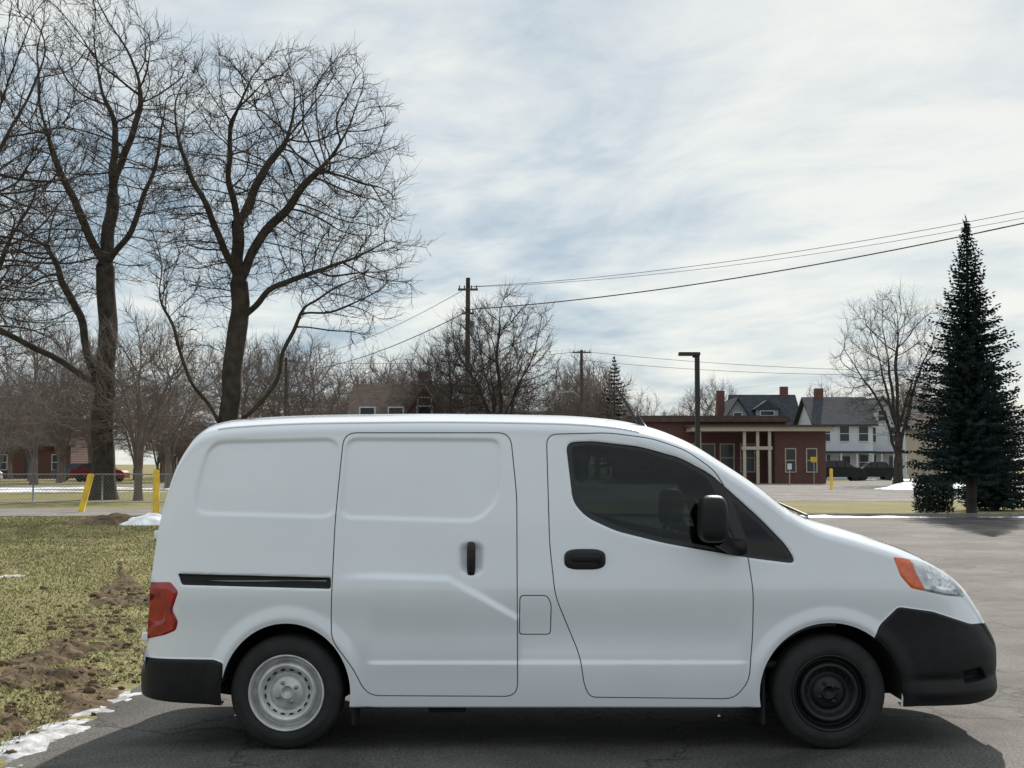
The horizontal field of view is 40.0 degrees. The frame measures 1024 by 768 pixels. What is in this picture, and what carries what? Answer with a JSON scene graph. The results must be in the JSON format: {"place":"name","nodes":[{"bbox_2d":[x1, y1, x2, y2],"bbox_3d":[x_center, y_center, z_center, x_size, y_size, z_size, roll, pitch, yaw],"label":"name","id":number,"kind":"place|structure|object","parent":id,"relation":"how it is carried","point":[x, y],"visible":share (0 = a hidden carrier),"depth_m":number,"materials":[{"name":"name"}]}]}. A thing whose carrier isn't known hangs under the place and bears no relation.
{"place":"outdoors","nodes":[
{"label":"outdoors","id":0,"kind":"place"},
{"bbox_2d":[0,515,158,751],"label":"grass","id":1,"kind":"structure","parent":0,"point":[51,553],"depth_m":17.57,"materials":[{"name":"green plant"}]},
{"bbox_2d":[0,509,162,515],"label":"side road","id":2,"kind":"structure","parent":0,"point":[56,512],"depth_m":44.05,"materials":[{"name":"grey asphalt"}]},
{"bbox_2d":[78,473,93,511],"bbox_3d":[-13.600,3.497,44.874,0.489,1.287,0.200,0,-3,0],"label":"bollard","id":3,"kind":"object","parent":2,"relation":"on","point":[86,492],"visible":0.85,"depth_m":44.80,"materials":[{"name":"yellow metal"}]},
{"bbox_2d":[152,469,159,513],"bbox_3d":[-10.750,3.281,42.483,0.200,1.400,0.195,0,-3,0],"label":"bollard","id":4,"kind":"object","parent":2,"relation":"on","point":[156,480],"visible":0.85,"depth_m":42.41,"materials":[{"name":"yellow metal"}]},
{"bbox_2d":[1,485,163,486],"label":"street","id":5,"kind":"structure","parent":0,"point":[70,485],"depth_m":97.32,"materials":[{"name":"grey asphalt"}]},
{"bbox_2d":[160,426,206,475],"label":"walls","id":6,"kind":"structure","parent":0,"point":[180,456],"depth_m":149.83,"materials":[{"name":"red brick"}]},
{"bbox_2d":[174,432,199,469],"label":"windows","id":7,"kind":"structure","parent":6,"relation":"attached to","point":[174,455],"depth_m":149.73,"materials":[{"name":"white"}]},
{"bbox_2d":[0,465,1023,766],"bbox_3d":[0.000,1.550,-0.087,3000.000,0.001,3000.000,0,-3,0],"label":"ground","id":8,"kind":"structure","parent":0,"point":[40,499],"depth_m":23.16,"materials":[{"name":"green plant"}]},
{"bbox_2d":[0,574,25,577],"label":"snow patch","id":9,"kind":"object","parent":8,"relation":"on","point":[17,575],"visible":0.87,"depth_m":19.27,"materials":[{"name":"white snow"}]},
{"bbox_2d":[0,433,89,477],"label":"walls","id":10,"kind":"structure","parent":8,"relation":"on","point":[44,462],"depth_m":141.81,"materials":[{"name":"red brick"}]},
{"bbox_2d":[0,454,57,476],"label":"windows","id":11,"kind":"structure","parent":10,"relation":"attached to","point":[4,464],"depth_m":141.73,"materials":[{"name":"white glass"}]},
{"bbox_2d":[0,418,88,446],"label":"roof","id":12,"kind":"structure","parent":10,"relation":"on","point":[50,438],"depth_m":142.50,"materials":[{"name":"brown"}]},
{"bbox_2d":[0,0,114,342],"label":"bare tree","id":13,"kind":"object","parent":8,"relation":"on","point":[7,136],"visible":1,"depth_m":45.84,"materials":[{"name":"brown plant"}]},
{"bbox_2d":[0,86,121,372],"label":"bare tree","id":14,"kind":"object","parent":8,"relation":"on","point":[29,298],"visible":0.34,"depth_m":66.80,"materials":[{"name":"brown plant"}]},
{"bbox_2d":[50,463,85,479],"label":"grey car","id":15,"kind":"object","parent":8,"relation":"on","point":[69,467],"visible":0.3,"depth_m":123.99,"materials":[{"name":"grey paint"}]},
{"bbox_2d":[0,688,141,767],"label":"snow strip","id":16,"kind":"object","parent":8,"relation":"on","point":[31,744],"visible":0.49,"depth_m":7.94,"materials":[{"name":"white snow"}]},
{"bbox_2d":[0,561,149,734],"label":"dirt mound","id":17,"kind":"object","parent":8,"relation":"on","point":[66,673],"visible":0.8,"depth_m":10.37,"materials":[{"name":"soil"}]},
{"bbox_2d":[0,585,149,753],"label":"soil clods","id":18,"kind":"object","parent":8,"relation":"on","point":[93,688],"visible":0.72,"depth_m":11.11,"materials":[{"name":"brown soil"}]},
{"bbox_2d":[0,487,168,491],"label":"snow patch","id":19,"kind":"object","parent":8,"relation":"on","point":[60,490],"visible":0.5,"depth_m":76.71,"materials":[{"name":"white snow"}]},
{"bbox_2d":[0,474,173,503],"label":"chain link fence","id":20,"kind":"object","parent":8,"relation":"on","point":[33,498],"visible":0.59,"depth_m":52.86,"materials":[{"name":"grey metal"}]},
{"bbox_2d":[63,513,133,524],"bbox_3d":[-10.349,3.472,36.294,2.748,0.307,2.510,0,-3,0],"label":"dirt mound","id":21,"kind":"object","parent":8,"relation":"on","point":[114,518],"visible":0.69,"depth_m":35.71,"materials":[{"name":"soil"}]},
{"bbox_2d":[69,463,129,481],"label":"red car","id":22,"kind":"object","parent":8,"relation":"on","point":[86,468],"visible":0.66,"depth_m":116.88,"materials":[{"name":"red paint"}]},
{"bbox_2d":[0,0,233,499],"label":"bare tree","id":23,"kind":"object","parent":8,"relation":"on","point":[103,461],"visible":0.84,"depth_m":59.96,"materials":[{"name":"brown plant"}]},
{"bbox_2d":[119,513,161,525],"bbox_3d":[-9.232,3.449,35.884,1.771,0.310,1.979,0,-3,0],"label":"snow pile","id":24,"kind":"object","parent":8,"relation":"on","point":[150,519],"visible":0.68,"depth_m":35.37,"materials":[{"name":"white snow"}]},
{"bbox_2d":[60,289,221,500],"bbox_3d":[-15.604,0.418,58.583,6.560,8.946,6.474,3,-4,-38],"label":"bare tree","id":25,"kind":"object","parent":8,"relation":"on","point":[138,455],"visible":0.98,"depth_m":58.28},
{"bbox_2d":[112,31,444,423],"bbox_3d":[-7.516,-3.794,46.102,10.682,16.067,9.576,0,-3,0],"label":"bare tree","id":26,"kind":"object","parent":8,"relation":"on","point":[241,309],"visible":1,"depth_m":45.82,"materials":[{"name":"brown plant"}]},
{"bbox_2d":[276,358,294,415],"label":"utility pole","id":27,"kind":"object","parent":8,"relation":"on","point":[285,390],"visible":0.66,"depth_m":118.07,"materials":[{"name":"brown wood"}]},
{"bbox_2d":[290,292,458,359],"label":"power line","id":28,"kind":"object","parent":27,"relation":"attached to","point":[382,331],"visible":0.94,"depth_m":85.54,"materials":[{"name":"black metal"}]},
{"bbox_2d":[402,327,506,413],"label":"bare tree","id":29,"kind":"object","parent":8,"relation":"on","point":[440,410],"visible":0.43,"depth_m":84.75,"materials":[{"name":"brown plant"}]},
{"bbox_2d":[424,276,580,414],"bbox_3d":[-0.845,0.090,61.994,6.645,9.984,6.583,2,-4,-34],"label":"bare tree","id":30,"kind":"object","parent":8,"relation":"on","point":[496,388],"visible":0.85,"depth_m":61.56,"materials":[{"name":"brown plant"}]},
{"bbox_2d":[0,517,1023,767],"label":"asphalt lot","id":31,"kind":"structure","parent":8,"relation":"on","point":[980,559],"depth_m":8.02,"materials":[{"name":"grey asphalt"}]},
{"bbox_2d":[141,386,996,748],"bbox_3d":[0.340,1.024,8.446,4.819,1.984,2.203,0,-3,0],"label":"cargo van","id":32,"kind":"object","parent":31,"relation":"on","point":[309,574],"visible":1,"depth_m":7.58,"materials":[{"name":"white paint"}]},
{"bbox_2d":[801,515,1023,517],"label":"kerb snow","id":33,"kind":"structure","parent":31,"relation":"on","point":[819,516],"depth_m":39.91,"materials":[{"name":"white snow"}]},
{"bbox_2d":[0,301,1023,487],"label":"distant tree row","id":34,"kind":"object","parent":8,"relation":"on","point":[29,405],"visible":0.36,"depth_m":114.83,"materials":[{"name":"brown plant"}]},
{"bbox_2d":[595,356,632,419],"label":"spruce tree","id":35,"kind":"object","parent":8,"relation":"on","point":[614,379],"visible":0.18,"depth_m":139.96,"materials":[{"name":"green plant"}]},
{"bbox_2d":[728,400,747,415],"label":"walls","id":36,"kind":"structure","parent":8,"relation":"on","point":[737,407],"depth_m":147.08,"materials":[{"name":"grey"}]},
{"bbox_2d":[722,397,749,415],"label":"roof","id":37,"kind":"structure","parent":36,"relation":"on","point":[729,404],"depth_m":148.00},
{"bbox_2d":[716,391,724,415],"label":"chimney","id":38,"kind":"object","parent":37,"relation":"on","point":[720,402],"visible":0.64,"depth_m":150.73,"materials":[{"name":"red brick"}]},
{"bbox_2d":[733,412,741,415],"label":"windows","id":39,"kind":"structure","parent":36,"relation":"attached to","point":[737,413],"depth_m":147.02,"materials":[{"name":"white"}]},
{"bbox_2d":[826,460,864,480],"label":"dark suv","id":40,"kind":"object","parent":8,"relation":"on","point":[842,468],"visible":0.54,"depth_m":122.87,"materials":[{"name":"black paint"}]},
{"bbox_2d":[826,451,875,478],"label":"porch","id":41,"kind":"object","parent":8,"relation":"on","point":[856,452],"visible":0.38,"depth_m":135.85,"materials":[{"name":"white wood"}]},
{"bbox_2d":[859,462,893,480],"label":"black car","id":42,"kind":"object","parent":8,"relation":"on","point":[882,470],"visible":0.69,"depth_m":125.86,"materials":[{"name":"black paint"}]},
{"bbox_2d":[754,481,1023,500],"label":"lot","id":43,"kind":"structure","parent":8,"relation":"on","point":[854,491],"depth_m":76.74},
{"bbox_2d":[407,389,438,413],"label":"walls","id":44,"kind":"structure","parent":43,"relation":"on","point":[411,410],"depth_m":90.05,"materials":[{"name":"red brick"}]},
{"bbox_2d":[404,385,443,413],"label":"roof","id":45,"kind":"structure","parent":44,"relation":"on","point":[409,408],"depth_m":89.65,"materials":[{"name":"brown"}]},
{"bbox_2d":[416,397,432,413],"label":"windows","id":46,"kind":"structure","parent":44,"relation":"attached to","point":[421,403],"depth_m":90.02,"materials":[{"name":"white"}]},
{"bbox_2d":[458,278,477,413],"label":"utility pole","id":47,"kind":"object","parent":43,"relation":"on","point":[467,289],"visible":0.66,"depth_m":70.18,"materials":[{"name":"brown wood"}]},
{"bbox_2d":[289,314,461,371],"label":"power line","id":48,"kind":"object","parent":47,"relation":"attached to","point":[380,350],"visible":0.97,"depth_m":85.89,"materials":[{"name":"black metal"}]},
{"bbox_2d":[469,222,1023,309],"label":"power line","id":49,"kind":"object","parent":47,"relation":"attached to","point":[772,271],"visible":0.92,"depth_m":57.11,"materials":[{"name":"black metal"}]},
{"bbox_2d":[477,218,1021,286],"bbox_3d":[11.499,-5.719,56.910,0.018,1.226,38.044,3,-5,-45],"label":"power line","id":50,"kind":"object","parent":47,"relation":"attached to","point":[762,261],"visible":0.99,"depth_m":57.81,"materials":[{"name":"black metal"}]},
{"bbox_2d":[562,350,590,416],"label":"utility pole","id":51,"kind":"object","parent":43,"relation":"on","point":[581,352],"visible":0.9,"depth_m":110.09,"materials":[{"name":"brown wood"}]},
{"bbox_2d":[291,351,579,363],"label":"power line","id":52,"kind":"object","parent":51,"relation":"attached to","point":[423,362],"visible":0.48,"depth_m":115.68,"materials":[{"name":"black metal"}]},
{"bbox_2d":[583,351,887,370],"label":"power line","id":53,"kind":"object","parent":51,"relation":"attached to","point":[725,363],"visible":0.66,"depth_m":112.94,"materials":[{"name":"black metal"}]},
{"bbox_2d":[583,360,937,374],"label":"power line","id":54,"kind":"object","parent":51,"relation":"attached to","point":[754,372],"visible":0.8,"depth_m":113.57,"materials":[{"name":"black metal"}]},
{"bbox_2d":[678,352,699,448],"bbox_3d":[7.710,1.789,60.996,0.920,6.360,0.400,0,-3,0],"label":"street lamp","id":55,"kind":"object","parent":43,"relation":"on","point":[696,355],"visible":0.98,"depth_m":60.97,"materials":[{"name":"black metal"}]},
{"bbox_2d":[629,422,785,482],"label":"walls","id":56,"kind":"structure","parent":43,"relation":"on","point":[677,429],"depth_m":109.94,"materials":[{"name":"red brick"}]},
{"bbox_2d":[619,416,789,421],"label":"flat roof","id":57,"kind":"structure","parent":56,"relation":"on","point":[712,419],"depth_m":109.62,"materials":[{"name":"brown"}]},
{"bbox_2d":[690,443,817,472],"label":"windows","id":58,"kind":"structure","parent":56,"relation":"attached to","point":[727,454],"depth_m":109.79,"materials":[{"name":"grey glass"}]},
{"bbox_2d":[686,427,833,431],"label":"canopy fascia","id":59,"kind":"structure","parent":56,"relation":"attached to","point":[737,429],"depth_m":106.18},
{"bbox_2d":[683,425,836,427],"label":"canopy roof","id":60,"kind":"structure","parent":59,"relation":"on","point":[687,426],"depth_m":105.99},
{"bbox_2d":[700,431,772,483],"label":"porch columns","id":61,"kind":"structure","parent":43,"relation":"on","point":[757,447],"depth_m":106.35,"materials":[{"name":"beige paint"}]},
{"bbox_2d":[787,464,791,484],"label":"white sign","id":62,"kind":"object","parent":43,"relation":"on","point":[789,466],"visible":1,"depth_m":97.76,"materials":[{"name":"grey metal"}]},
{"bbox_2d":[771,431,825,482],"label":"side wing","id":63,"kind":"structure","parent":43,"relation":"on","point":[799,441],"depth_m":107.08,"materials":[{"name":"red brick"}]},
{"bbox_2d":[811,457,816,483],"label":"yellow sign","id":64,"kind":"object","parent":43,"relation":"on","point":[813,459],"visible":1,"depth_m":104.78,"materials":[{"name":"grey"}]},
{"bbox_2d":[829,468,832,488],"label":"bollard","id":65,"kind":"object","parent":43,"relation":"on","point":[831,477],"visible":0.85,"depth_m":82.73,"materials":[{"name":"yellow metal"}]},
{"bbox_2d":[825,282,951,484],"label":"bare tree","id":66,"kind":"object","parent":43,"relation":"on","point":[893,405],"visible":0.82,"depth_m":99.84,"materials":[{"name":"brown plant"}]},
{"bbox_2d":[876,482,965,489],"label":"snow bank","id":67,"kind":"structure","parent":43,"relation":"on","point":[904,486],"depth_m":83.04,"materials":[{"name":"white snow"}]},
{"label":"walls","id":68,"kind":"object","parent":43,"relation":"on","visible":0},
{"bbox_2d":[359,407,403,413],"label":"windows","id":69,"kind":"structure","parent":68,"relation":"attached to","point":[366,410],"depth_m":92.01,"materials":[{"name":"white"}]},
{"bbox_2d":[347,384,447,413],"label":"roof","id":70,"kind":"structure","parent":68,"relation":"on","point":[367,395],"depth_m":94.60,"materials":[{"name":"brown"}]},
{"bbox_2d":[418,371,429,386],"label":"chimney","id":71,"kind":"object","parent":70,"relation":"on","point":[423,375],"visible":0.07,"depth_m":95.78,"materials":[{"name":"red brick"}]},
{"bbox_2d":[866,479,912,480],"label":"snow patch","id":72,"kind":"object","parent":8,"relation":"on","point":[885,480],"visible":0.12,"depth_m":125.63,"materials":[{"name":"white snow"}]},
{"bbox_2d":[874,451,908,478],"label":"porch","id":73,"kind":"object","parent":8,"relation":"on","point":[905,476],"visible":0.42,"depth_m":139.84,"materials":[{"name":"white wood"}]},
{"bbox_2d":[796,513,1023,516],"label":"kerb","id":74,"kind":"structure","parent":8,"relation":"on","point":[939,514],"depth_m":40.40,"materials":[{"name":"grey concrete"}]},
{"bbox_2d":[911,473,957,512],"bbox_3d":[13.154,3.438,43.886,1.489,1.368,1.471,0,-3,0],"label":"evergreen shrub","id":75,"kind":"object","parent":8,"relation":"on","point":[933,499],"visible":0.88,"depth_m":43.57,"materials":[{"name":"green plant"}]},
{"bbox_2d":[886,215,1023,512],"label":"spruce tree","id":76,"kind":"object","parent":8,"relation":"on","point":[968,424],"visible":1,"depth_m":40.69,"materials":[{"name":"green plant"}]},
{"bbox_2d":[933,360,1023,511],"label":"spruce tree","id":77,"kind":"object","parent":8,"relation":"on","point":[997,497],"visible":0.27,"depth_m":45.88,"materials":[{"name":"green plant"}]},
{"bbox_3d":[24.500,-1.788,43.166,1.600,11.700,0.334,0,-3,0],"label":"utility pole","id":78,"kind":"object","parent":8,"relation":"on","visible":0},
{"bbox_2d":[469,211,1023,286],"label":"power line","id":79,"kind":"object","parent":78,"relation":"attached to","point":[757,257],"visible":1,"depth_m":57.73,"materials":[{"name":"black metal"}]},
{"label":"walls","id":80,"kind":"object","parent":8,"relation":"on","visible":0},
{"bbox_2d":[728,395,797,424],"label":"roof","id":81,"kind":"structure","parent":80,"relation":"on","point":[788,406],"depth_m":153.01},
{"bbox_2d":[752,400,780,415],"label":"dormer","id":82,"kind":"object","parent":81,"relation":"on","point":[766,408],"visible":0.63,"depth_m":150.97,"materials":[{"name":"grey"}]},
{"bbox_2d":[779,387,787,396],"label":"chimney","id":83,"kind":"object","parent":81,"relation":"on","point":[783,391],"visible":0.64,"depth_m":153.80,"materials":[{"name":"red brick"}]},
{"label":"walls","id":84,"kind":"object","parent":8,"relation":"on","visible":0},
{"bbox_2d":[508,411,577,415],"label":"roof","id":85,"kind":"structure","parent":84,"relation":"on","point":[535,411],"depth_m":154.30,"materials":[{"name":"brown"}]},
{"bbox_2d":[0,0,1023,464],"label":"sky","id":86,"kind":"structure","parent":0,"point":[553,140],"materials":[{"name":"white"}]},
{"bbox_2d":[798,407,872,466],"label":"walls","id":87,"kind":"structure","parent":0,"point":[835,444],"depth_m":137.88,"materials":[{"name":"white"}]},
{"bbox_2d":[793,397,878,425],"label":"roof","id":88,"kind":"structure","parent":87,"relation":"on","point":[826,411],"depth_m":140.10,"materials":[{"name":"grey"}]},
{"bbox_2d":[814,388,822,398],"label":"chimney","id":89,"kind":"object","parent":88,"relation":"on","point":[818,393],"visible":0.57,"depth_m":142.27,"materials":[{"name":"red brick"}]},
{"bbox_2d":[826,426,868,467],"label":"windows","id":90,"kind":"structure","parent":87,"relation":"attached to","point":[863,435],"depth_m":137.88,"materials":[{"name":"white glass"}]},
{"bbox_2d":[872,399,905,474],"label":"walls","id":91,"kind":"structure","parent":0,"point":[882,443],"depth_m":141.89,"materials":[{"name":"white"}]},
{"bbox_2d":[873,410,895,467],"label":"windows","id":92,"kind":"structure","parent":91,"relation":"attached to","point":[875,440],"depth_m":141.89,"materials":[{"name":"white glass"}]},
{"bbox_2d":[867,396,910,429],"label":"roof","id":93,"kind":"structure","parent":91,"relation":"on","point":[874,405],"depth_m":142.36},
{"bbox_2d":[905,414,948,477],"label":"walls","id":94,"kind":"structure","parent":0,"point":[915,444],"depth_m":153.36,"materials":[{"name":"beige"}]},
{"bbox_2d":[905,397,946,431],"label":"roof","id":95,"kind":"structure","parent":94,"relation":"on","point":[917,418],"depth_m":154.80,"materials":[{"name":"grey"}]}
]}

